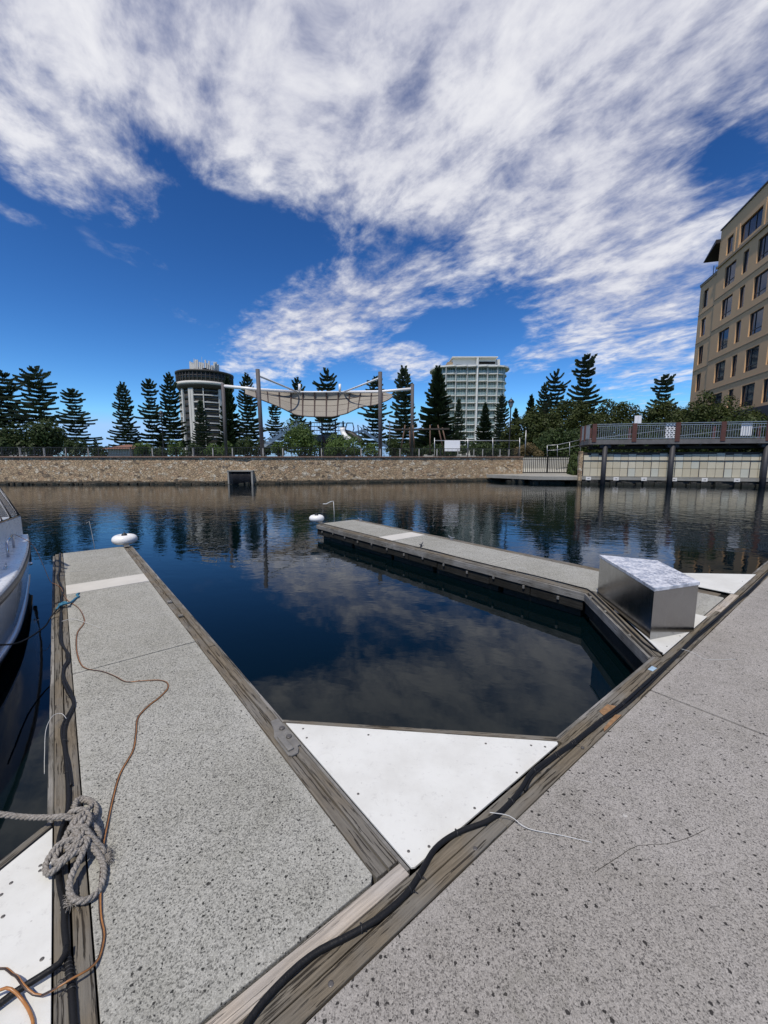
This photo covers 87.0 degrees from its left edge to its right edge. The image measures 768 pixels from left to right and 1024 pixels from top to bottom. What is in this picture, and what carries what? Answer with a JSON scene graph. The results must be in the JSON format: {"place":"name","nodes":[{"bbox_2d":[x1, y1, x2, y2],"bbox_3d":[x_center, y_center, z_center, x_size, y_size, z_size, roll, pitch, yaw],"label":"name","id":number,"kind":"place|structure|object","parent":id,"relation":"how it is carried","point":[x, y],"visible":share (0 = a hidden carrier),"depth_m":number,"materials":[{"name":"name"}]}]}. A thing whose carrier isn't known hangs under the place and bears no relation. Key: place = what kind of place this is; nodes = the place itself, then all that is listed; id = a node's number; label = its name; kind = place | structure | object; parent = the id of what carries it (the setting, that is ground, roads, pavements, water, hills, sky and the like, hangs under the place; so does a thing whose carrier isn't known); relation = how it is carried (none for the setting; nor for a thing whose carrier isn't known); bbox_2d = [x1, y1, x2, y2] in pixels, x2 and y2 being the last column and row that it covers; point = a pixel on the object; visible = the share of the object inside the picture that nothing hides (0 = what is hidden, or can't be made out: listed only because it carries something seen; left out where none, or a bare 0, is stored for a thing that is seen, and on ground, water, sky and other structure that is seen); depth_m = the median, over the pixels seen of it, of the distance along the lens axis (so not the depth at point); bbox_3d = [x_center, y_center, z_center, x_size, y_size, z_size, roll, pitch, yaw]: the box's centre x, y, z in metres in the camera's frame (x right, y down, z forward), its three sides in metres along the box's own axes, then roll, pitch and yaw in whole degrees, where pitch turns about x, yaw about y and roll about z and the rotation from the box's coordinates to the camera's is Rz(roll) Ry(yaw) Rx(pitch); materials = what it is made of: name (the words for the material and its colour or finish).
{"place":"outdoors","nodes":[
{"label":"outdoors","id":0,"kind":"place"},
{"bbox_2d":[175,359,234,455],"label":"round tower","id":1,"kind":"structure","parent":0,"point":[196,382],"depth_m":147.25,"materials":[{"name":"grey concrete"}]},
{"bbox_2d":[264,418,386,455],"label":"playground tower","id":2,"kind":"structure","parent":0,"point":[342,430],"depth_m":49.09,"materials":[{"name":"metal"}]},
{"bbox_2d":[0,479,767,897],"bbox_3d":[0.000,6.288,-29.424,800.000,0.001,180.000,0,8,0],"label":"water","id":3,"kind":"structure","parent":0,"point":[290,609],"depth_m":7.15,"materials":[{"name":"liquid"}]},
{"bbox_2d":[0,487,32,665],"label":"motor boat","id":4,"kind":"object","parent":3,"relation":"on","point":[15,559],"visible":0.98,"depth_m":5.16,"materials":[{"name":"white plastic"}]},
{"bbox_2d":[47,546,409,1023],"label":"finger dock","id":5,"kind":"object","parent":3,"relation":"on","point":[251,865],"visible":0.86,"depth_m":2.11,"materials":[{"name":"concrete"}]},
{"bbox_2d":[0,821,53,1023],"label":"corner plate","id":6,"kind":"object","parent":5,"relation":"attached to","point":[26,924],"visible":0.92,"depth_m":1.66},
{"bbox_2d":[0,986,34,1023],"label":"shore power cord","id":7,"kind":"object","parent":6,"relation":"on","point":[19,996],"visible":1,"depth_m":1.41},
{"bbox_2d":[0,552,77,1023],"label":"power cable","id":8,"kind":"object","parent":5,"relation":"on","point":[65,958],"visible":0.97,"depth_m":1.71,"materials":[{"name":"black rubber"}]},
{"bbox_2d":[0,593,79,645],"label":"mooring line","id":9,"kind":"object","parent":5,"relation":"attached to","point":[64,603],"visible":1,"depth_m":4.82,"materials":[{"name":"blue fabric"}]},
{"bbox_2d":[0,795,115,913],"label":"mooring rope","id":10,"kind":"object","parent":5,"relation":"on","point":[78,832],"visible":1,"depth_m":1.93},
{"bbox_2d":[0,535,168,996],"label":"shore power cord","id":11,"kind":"object","parent":5,"relation":"on","point":[25,987],"visible":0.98,"depth_m":1.75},
{"bbox_2d":[111,532,137,546],"bbox_3d":[-5.642,0.582,8.808,0.490,0.262,0.595,-6,10,-38],"label":"corner fender","id":12,"kind":"object","parent":5,"relation":"on","point":[124,539],"visible":1,"depth_m":8.68,"materials":[{"name":"white plastic"}]},
{"bbox_2d":[270,718,299,756],"bbox_3d":[-0.688,1.530,2.766,0.106,0.022,0.409,-6,10,-38],"label":"metal bracket","id":13,"kind":"object","parent":5,"relation":"attached to","point":[287,741],"visible":1,"depth_m":2.73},
{"bbox_2d":[241,561,767,1023],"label":"floating walkway","id":14,"kind":"structure","parent":3,"relation":"on","point":[648,904],"depth_m":1.79,"materials":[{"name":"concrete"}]},
{"bbox_2d":[283,720,558,868],"bbox_3d":[0.178,1.785,2.416,1.973,0.398,1.021,1,8,6],"label":"corner plate","id":15,"kind":"object","parent":14,"relation":"attached to","point":[415,795],"visible":0.77,"depth_m":2.48,"materials":[{"name":"white plastic"},{"name":"metal screws"}]},
{"bbox_2d":[242,572,767,1023],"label":"power cable","id":16,"kind":"object","parent":14,"relation":"on","point":[283,980],"visible":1,"depth_m":2.03,"materials":[{"name":"black rubber"}]},
{"bbox_2d":[584,590,706,670],"bbox_3d":[2.830,1.658,4.934,1.626,0.818,1.357,-6,10,-38],"label":"corner plate","id":17,"kind":"object","parent":14,"relation":"attached to","point":[631,648],"visible":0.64,"depth_m":4.57,"materials":[{"name":"white plastic"},{"name":"metal screws"}]},
{"bbox_2d":[597,555,699,639],"bbox_3d":[3.189,0.971,4.865,0.632,0.566,1.461,1,8,8],"label":"dock box","id":18,"kind":"object","parent":17,"relation":"on","point":[651,599],"visible":1,"depth_m":4.44,"materials":[{"name":"metal"}]},
{"bbox_2d":[684,573,755,598],"bbox_3d":[5.036,1.333,6.222,2.054,0.518,1.023,1,8,4],"label":"corner plate","id":19,"kind":"object","parent":14,"relation":"attached to","point":[725,585],"visible":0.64,"depth_m":6.24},
{"bbox_2d":[316,520,738,623],"bbox_3d":[1.473,1.152,8.712,1.550,0.814,9.115,-6,10,-38],"label":"finger dock","id":20,"kind":"object","parent":3,"relation":"on","point":[557,595],"visible":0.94,"depth_m":7.46,"materials":[{"name":"concrete"}]},
{"bbox_2d":[309,513,323,523],"bbox_3d":[-1.938,0.175,11.835,0.440,0.262,0.570,-6,10,-38],"label":"corner fender","id":21,"kind":"object","parent":20,"relation":"on","point":[317,518],"visible":1,"depth_m":11.72,"materials":[{"name":"white plastic"}]},
{"bbox_2d":[325,524,662,653],"bbox_3d":[0.979,0.818,8.105,1.194,0.015,9.012,-4,9,-30],"label":"dock edge","id":22,"kind":"object","parent":20,"relation":"on","point":[532,575],"visible":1,"depth_m":6.33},
{"bbox_2d":[577,451,582,483],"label":"end column","id":23,"kind":"structure","parent":3,"relation":"in","point":[580,463],"depth_m":35.41,"materials":[{"name":"concrete"}]},
{"bbox_2d":[579,421,767,486],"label":"timber deck","id":24,"kind":"structure","parent":3,"relation":"in","point":[670,444],"depth_m":33.52,"materials":[{"name":"paint"}]},
{"bbox_2d":[664,423,675,437],"bbox_3d":[23.434,-6.654,33.121,0.718,1.210,0.070,2,8,14],"label":"lattice panel","id":25,"kind":"object","parent":24,"relation":"attached to","point":[671,429],"visible":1,"depth_m":33.09,"materials":[{"name":"white"}]},
{"bbox_2d":[581,452,767,486],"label":"panelled wall","id":26,"kind":"structure","parent":3,"relation":"in","point":[695,468],"depth_m":33.66,"materials":[{"name":"metal"}]},
{"bbox_2d":[0,0,767,455],"label":"sky","id":27,"kind":"structure","parent":0,"point":[356,190],"materials":[{"name":"blue"}]},
{"bbox_2d":[430,356,509,444],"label":"white hotel","id":28,"kind":"structure","parent":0,"point":[474,383],"depth_m":146.22,"materials":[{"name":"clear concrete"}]},
{"bbox_2d":[442,368,503,437],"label":"window frames","id":29,"kind":"structure","parent":28,"relation":"in","point":[452,368],"depth_m":146.57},
{"bbox_2d":[523,457,569,457],"bbox_3d":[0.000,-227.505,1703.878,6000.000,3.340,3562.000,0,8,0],"label":"ground","id":30,"kind":"structure","parent":0,"point":[546,457],"depth_m":46.08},
{"bbox_2d":[0,391,19,430],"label":"norfolk pine","id":31,"kind":"object","parent":30,"relation":"on","point":[3,415],"visible":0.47,"depth_m":86.76,"materials":[{"name":"green plant"}]},
{"bbox_2d":[0,370,31,455],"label":"norfolk pine","id":32,"kind":"object","parent":30,"relation":"on","point":[9,389],"visible":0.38,"depth_m":88.76,"materials":[{"name":"green plant"}]},
{"bbox_2d":[0,422,35,455],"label":"dark tree","id":33,"kind":"object","parent":30,"relation":"on","point":[10,437],"visible":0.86,"depth_m":64.43,"materials":[{"name":"green plant"}]},
{"bbox_2d":[3,365,66,445],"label":"norfolk pine","id":34,"kind":"object","parent":30,"relation":"on","point":[41,392],"visible":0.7,"depth_m":86.36,"materials":[{"name":"green plant"}]},
{"bbox_2d":[23,416,69,455],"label":"dark tree","id":35,"kind":"object","parent":30,"relation":"on","point":[42,434],"visible":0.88,"depth_m":65.28,"materials":[{"name":"green plant"}]},
{"bbox_2d":[51,388,102,454],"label":"norfolk pine","id":36,"kind":"object","parent":30,"relation":"on","point":[72,393],"visible":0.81,"depth_m":77.72,"materials":[{"name":"green plant"}]},
{"bbox_2d":[62,439,91,455],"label":"bush","id":37,"kind":"object","parent":30,"relation":"on","point":[70,443],"visible":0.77,"depth_m":58.77,"materials":[{"name":"green plant"}]},
{"bbox_2d":[106,381,141,446],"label":"norfolk pine","id":38,"kind":"object","parent":30,"relation":"on","point":[125,404],"visible":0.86,"depth_m":93.10,"materials":[{"name":"green plant"}]},
{"bbox_2d":[103,445,145,455],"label":"park kiosk","id":39,"kind":"object","parent":30,"relation":"on","point":[121,452],"visible":0.33,"depth_m":69.28,"materials":[{"name":"grey paint"}]},
{"bbox_2d":[132,442,153,455],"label":"bush","id":40,"kind":"object","parent":30,"relation":"on","point":[142,445],"visible":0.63,"depth_m":68.47,"materials":[{"name":"green plant"}]},
{"bbox_2d":[130,378,171,446],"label":"norfolk pine","id":41,"kind":"object","parent":30,"relation":"on","point":[154,415],"visible":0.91,"depth_m":94.99,"materials":[{"name":"green plant"}]},
{"bbox_2d":[152,372,192,451],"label":"norfolk pine","id":42,"kind":"object","parent":30,"relation":"on","point":[171,427],"visible":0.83,"depth_m":96.86,"materials":[{"name":"green plant"}]},
{"bbox_2d":[167,438,185,455],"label":"bush","id":43,"kind":"object","parent":30,"relation":"on","point":[176,449],"visible":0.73,"depth_m":58.93,"materials":[{"name":"green plant"}]},
{"bbox_2d":[184,443,206,455],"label":"bush","id":44,"kind":"object","parent":30,"relation":"on","point":[198,451],"visible":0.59,"depth_m":62.82,"materials":[{"name":"green plant"}]},
{"bbox_2d":[188,400,214,453],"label":"norfolk pine","id":45,"kind":"object","parent":30,"relation":"on","point":[200,429],"visible":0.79,"depth_m":89.79,"materials":[{"name":"green plant"}]},
{"bbox_2d":[203,441,233,455],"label":"bush","id":46,"kind":"object","parent":30,"relation":"on","point":[219,449],"visible":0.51,"depth_m":60.72,"materials":[{"name":"green plant"}]},
{"bbox_2d":[215,375,243,454],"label":"norfolk pine","id":47,"kind":"object","parent":30,"relation":"on","point":[232,432],"visible":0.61,"depth_m":81.50,"materials":[{"name":"green plant"}]},
{"bbox_2d":[236,436,257,455],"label":"bush","id":48,"kind":"object","parent":30,"relation":"on","point":[247,442],"visible":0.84,"depth_m":58.66,"materials":[{"name":"green plant"}]},
{"bbox_2d":[236,372,266,452],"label":"norfolk pine","id":49,"kind":"object","parent":30,"relation":"on","point":[245,400],"visible":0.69,"depth_m":92.85,"materials":[{"name":"green plant"}]},
{"bbox_2d":[0,456,523,484],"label":"stone wall","id":50,"kind":"structure","parent":30,"relation":"on","point":[101,470],"depth_m":35.32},
{"bbox_2d":[227,470,253,483],"bbox_3d":[-12.477,-2.817,35.553,2.224,1.725,0.920,0,8,0],"label":"storm drain","id":51,"kind":"object","parent":50,"relation":"attached to","point":[239,476],"visible":0.64,"depth_m":35.44,"materials":[{"name":"concrete"}]},
{"bbox_2d":[0,447,518,455],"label":"railing","id":52,"kind":"object","parent":50,"relation":"on","point":[34,450],"visible":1,"depth_m":35.24,"materials":[{"name":"metal"}]},
{"bbox_2d":[263,405,290,449],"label":"norfolk pine","id":53,"kind":"object","parent":30,"relation":"on","point":[275,422],"visible":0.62,"depth_m":107.27,"materials":[{"name":"green plant"}]},
{"bbox_2d":[271,441,284,455],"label":"bush","id":54,"kind":"object","parent":30,"relation":"on","point":[276,444],"visible":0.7,"depth_m":41.30,"materials":[{"name":"green plant"}]},
{"bbox_2d":[280,376,313,452],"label":"norfolk pine","id":55,"kind":"object","parent":30,"relation":"on","point":[294,385],"visible":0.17,"depth_m":108.55,"materials":[{"name":"green plant"}]},
{"bbox_2d":[282,418,322,455],"bbox_3d":[-8.668,-7.707,42.584,4.397,4.180,3.555,-6,9,-36],"label":"bush","id":56,"kind":"object","parent":30,"relation":"on","point":[305,439],"visible":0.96,"depth_m":41.91,"materials":[{"name":"green plant"}]},
{"bbox_2d":[221,369,413,455],"bbox_3d":[-7.942,-10.658,44.576,23.098,9.268,15.168,0,8,0],"label":"shade sail","id":57,"kind":"object","parent":30,"relation":"on","point":[299,402],"visible":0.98,"depth_m":49.02,"materials":[{"name":"beige fabric"}]},
{"bbox_2d":[312,367,339,434],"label":"norfolk pine","id":58,"kind":"object","parent":30,"relation":"on","point":[326,377],"visible":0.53,"depth_m":104.23,"materials":[{"name":"green plant"}]},
{"bbox_2d":[322,433,365,455],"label":"bush","id":59,"kind":"object","parent":30,"relation":"on","point":[345,445],"visible":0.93,"depth_m":41.85,"materials":[{"name":"green plant"}]},
{"bbox_2d":[358,442,377,455],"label":"bush","id":60,"kind":"object","parent":30,"relation":"on","point":[368,449],"visible":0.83,"depth_m":42.44,"materials":[{"name":"green plant"}]},
{"bbox_2d":[357,376,392,446],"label":"norfolk pine","id":61,"kind":"object","parent":30,"relation":"on","point":[372,415],"visible":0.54,"depth_m":100.78,"materials":[{"name":"green plant"}]},
{"bbox_2d":[386,436,405,455],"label":"bush","id":62,"kind":"object","parent":30,"relation":"on","point":[394,444],"visible":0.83,"depth_m":58.78,"materials":[{"name":"green plant"}]},
{"bbox_2d":[382,365,421,449],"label":"norfolk pine","id":63,"kind":"object","parent":30,"relation":"on","point":[405,412],"visible":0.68,"depth_m":92.74,"materials":[{"name":"green plant"}]},
{"bbox_2d":[384,443,424,455],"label":"bush","id":64,"kind":"object","parent":30,"relation":"on","point":[407,446],"visible":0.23,"depth_m":64.16,"materials":[{"name":"green plant"}]},
{"bbox_2d":[394,425,448,452],"bbox_3d":[4.308,-8.344,46.301,6.281,3.212,0.200,0,8,0],"label":"rope frame","id":65,"kind":"object","parent":30,"relation":"on","point":[429,429],"visible":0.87,"depth_m":46.15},
{"bbox_2d":[414,365,462,453],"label":"norfolk pine","id":66,"kind":"object","parent":30,"relation":"on","point":[438,403],"visible":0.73,"depth_m":75.03,"materials":[{"name":"green plant"}]},
{"bbox_2d":[420,443,462,454],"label":"bush","id":67,"kind":"object","parent":30,"relation":"on","point":[438,451],"visible":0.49,"depth_m":61.84,"materials":[{"name":"green plant"}]},
{"bbox_2d":[444,440,459,453],"bbox_3d":[7.036,-6.501,41.771,1.590,1.771,0.130,0,8,0],"label":"notice board","id":68,"kind":"object","parent":30,"relation":"on","point":[452,443],"visible":0.71,"depth_m":41.65,"materials":[{"name":"white"}]},
{"bbox_2d":[451,398,469,453],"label":"norfolk pine","id":69,"kind":"object","parent":30,"relation":"on","point":[458,419],"visible":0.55,"depth_m":89.63,"materials":[{"name":"green plant"}]},
{"bbox_2d":[472,402,496,444],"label":"norfolk pine","id":70,"kind":"object","parent":30,"relation":"on","point":[484,424],"visible":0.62,"depth_m":85.74,"materials":[{"name":"green plant"}]},
{"bbox_2d":[458,441,511,454],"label":"bush","id":71,"kind":"object","parent":30,"relation":"on","point":[487,446],"visible":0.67,"depth_m":64.20,"materials":[{"name":"green plant"}]},
{"bbox_2d":[491,394,509,448],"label":"norfolk pine","id":72,"kind":"object","parent":30,"relation":"on","point":[501,415],"visible":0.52,"depth_m":89.52,"materials":[{"name":"green plant"}]},
{"bbox_2d":[520,393,536,454],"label":"norfolk pine","id":73,"kind":"object","parent":30,"relation":"on","point":[530,403],"visible":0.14,"depth_m":97.11,"materials":[{"name":"green plant"}]},
{"bbox_2d":[513,442,543,456],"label":"hedge","id":74,"kind":"object","parent":30,"relation":"on","point":[531,448],"visible":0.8,"depth_m":47.87,"materials":[{"name":"green plant"}]},
{"bbox_2d":[486,473,577,482],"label":"landing slab","id":75,"kind":"structure","parent":30,"relation":"on","point":[543,477],"depth_m":37.42,"materials":[{"name":"concrete"}]},
{"bbox_2d":[498,404,570,456],"bbox_3d":[21.505,-11.289,56.964,10.293,7.645,7.637,-3,8,-22],"label":"shrub","id":76,"kind":"object","parent":30,"relation":"on","point":[534,420],"visible":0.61,"depth_m":55.85,"materials":[{"name":"green plant"}]},
{"bbox_2d":[536,382,551,412],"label":"norfolk pine","id":77,"kind":"object","parent":30,"relation":"on","point":[540,401],"visible":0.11,"depth_m":98.79,"materials":[{"name":"green plant"}]},
{"bbox_2d":[523,457,577,468],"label":"retaining wall","id":78,"kind":"structure","parent":30,"relation":"on","point":[525,462],"depth_m":45.98,"materials":[{"name":"concrete"}]},
{"bbox_2d":[523,456,568,472],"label":"metal fence","id":79,"kind":"structure","parent":78,"relation":"attached to","point":[551,459],"depth_m":43.00,"materials":[{"name":"grey metal"}]},
{"bbox_2d":[567,452,577,474],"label":"ivy","id":80,"kind":"object","parent":78,"relation":"attached to","point":[572,467],"visible":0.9,"depth_m":38.70,"materials":[{"name":"green plant"}]},
{"bbox_2d":[537,368,570,416],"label":"norfolk pine","id":81,"kind":"object","parent":30,"relation":"on","point":[550,403],"visible":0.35,"depth_m":94.49,"materials":[{"name":"green plant"}]},
{"bbox_2d":[526,427,597,456],"bbox_3d":[22.615,-8.739,51.062,9.269,3.965,9.063,0,8,0],"label":"bush","id":82,"kind":"object","parent":30,"relation":"on","point":[565,439],"visible":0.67,"depth_m":49.63,"materials":[{"name":"green plant"}]},
{"bbox_2d":[526,397,603,456],"bbox_3d":[27.809,-12.527,60.850,13.276,9.192,10.034,0,8,0],"label":"shrub","id":83,"kind":"object","parent":30,"relation":"on","point":[576,417],"visible":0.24,"depth_m":58.79,"materials":[{"name":"green plant"}]},
{"bbox_2d":[560,353,604,436],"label":"norfolk pine","id":84,"kind":"object","parent":30,"relation":"on","point":[586,366],"visible":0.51,"depth_m":82.56,"materials":[{"name":"green plant"}]},
{"bbox_2d":[579,399,656,452],"bbox_3d":[33.961,-12.110,59.082,11.757,8.831,9.539,0,8,0],"label":"shrub","id":85,"kind":"object","parent":30,"relation":"on","point":[615,416],"visible":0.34,"depth_m":56.98,"materials":[{"name":"green plant"}]},
{"bbox_2d":[593,417,705,451],"bbox_3d":[30.442,-8.483,46.836,13.162,4.616,11.898,0,8,0],"label":"bush","id":86,"kind":"object","parent":30,"relation":"on","point":[639,432],"visible":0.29,"depth_m":45.62,"materials":[{"name":"green plant"}]},
{"bbox_2d":[624,397,688,451],"bbox_3d":[39.225,-11.768,56.889,10.942,8.654,8.538,0,8,0],"label":"shrub","id":87,"kind":"object","parent":30,"relation":"on","point":[659,410],"visible":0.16,"depth_m":55.94,"materials":[{"name":"green plant"}]},
{"bbox_2d":[640,373,677,430],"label":"norfolk pine","id":88,"kind":"object","parent":30,"relation":"on","point":[666,383],"visible":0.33,"depth_m":88.82,"materials":[{"name":"green plant"}]},
{"bbox_2d":[653,390,739,451],"bbox_3d":[34.328,-9.331,43.201,9.747,7.442,7.482,0,8,0],"label":"shrub","id":89,"kind":"object","parent":30,"relation":"on","point":[701,412],"visible":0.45,"depth_m":41.68,"materials":[{"name":"green plant"}]},
{"bbox_2d":[667,416,767,451],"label":"bush","id":90,"kind":"object","parent":30,"relation":"on","point":[715,450],"visible":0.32,"depth_m":38.48,"materials":[{"name":"green plant"}]},
{"bbox_2d":[689,181,767,450],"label":"tan building","id":91,"kind":"structure","parent":30,"relation":"on","point":[731,352],"depth_m":46.85,"materials":[{"name":"beige concrete"}]},
{"bbox_2d":[715,360,725,382],"bbox_3d":[41.924,-17.449,50.294,0.100,2.400,2.500,2,8,16],"label":"window","id":92,"kind":"structure","parent":91,"relation":"in","point":[720,367],"depth_m":50.51,"materials":[{"name":"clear glass"}]},
{"bbox_2d":[718,328,728,351],"bbox_3d":[41.924,-21.216,49.787,0.100,2.400,2.500,2,8,16],"label":"window","id":93,"kind":"structure","parent":91,"relation":"in","point":[723,339],"depth_m":50.04,"materials":[{"name":"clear glass"}]},
{"bbox_2d":[721,294,732,319],"bbox_3d":[41.924,-24.957,49.284,0.100,2.350,2.500,2,8,16],"label":"window","id":94,"kind":"structure","parent":91,"relation":"in","point":[727,303],"depth_m":49.50,"materials":[{"name":"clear glass"}]},
{"bbox_2d":[725,261,735,286],"bbox_3d":[41.924,-28.698,48.781,0.100,2.400,2.500,2,8,16],"label":"window","id":95,"kind":"structure","parent":91,"relation":"in","point":[730,273],"depth_m":49.02,"materials":[{"name":"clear glass"}]},
{"bbox_2d":[741,383,754,406],"bbox_3d":[40.020,-12.788,44.334,0.100,2.350,2.500,2,8,16],"label":"window","id":96,"kind":"structure","parent":91,"relation":"in","point":[748,390],"depth_m":44.49,"materials":[{"name":"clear glass"}]},
{"bbox_2d":[745,346,758,371],"bbox_3d":[40.020,-16.579,43.824,0.100,2.400,2.500,2,8,16],"label":"window","id":97,"kind":"structure","parent":91,"relation":"in","point":[752,354],"depth_m":44.03,"materials":[{"name":"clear glass"}]},
{"bbox_2d":[741,207,762,242],"bbox_3d":[40.916,-31.805,44.876,0.100,2.000,4.300,2,8,16],"label":"window","id":98,"kind":"structure","parent":91,"relation":"in","point":[755,221],"depth_m":45.00,"materials":[{"name":"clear glass"}]},
{"bbox_2d":[749,307,763,335],"bbox_3d":[40.020,-20.345,43.317,0.100,2.400,2.500,2,8,16],"label":"window","id":99,"kind":"structure","parent":91,"relation":"in","point":[757,317],"depth_m":43.52,"materials":[{"name":"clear glass"}]},
{"bbox_2d":[753,269,767,299],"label":"window","id":100,"kind":"structure","parent":91,"relation":"in","point":[761,280],"depth_m":43.03,"materials":[{"name":"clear glass"}]},
{"bbox_2d":[758,234,767,261],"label":"window","id":101,"kind":"structure","parent":91,"relation":"in","point":[763,248],"depth_m":42.77,"materials":[{"name":"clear glass"}]},
{"bbox_2d":[716,402,767,451],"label":"shrub","id":102,"kind":"object","parent":30,"relation":"on","point":[754,414],"visible":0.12,"depth_m":39.11,"materials":[{"name":"green plant"}]},
{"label":"promenade path","id":103,"kind":"structure","parent":0,"visible":0},
{"bbox_2d":[434,438,519,455],"bbox_3d":[9.700,-6.754,42.075,9.003,1.911,0.090,0,8,0],"label":"pipe barrier","id":104,"kind":"object","parent":103,"relation":"on","point":[467,440],"visible":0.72,"depth_m":41.95,"materials":[{"name":"metal"}]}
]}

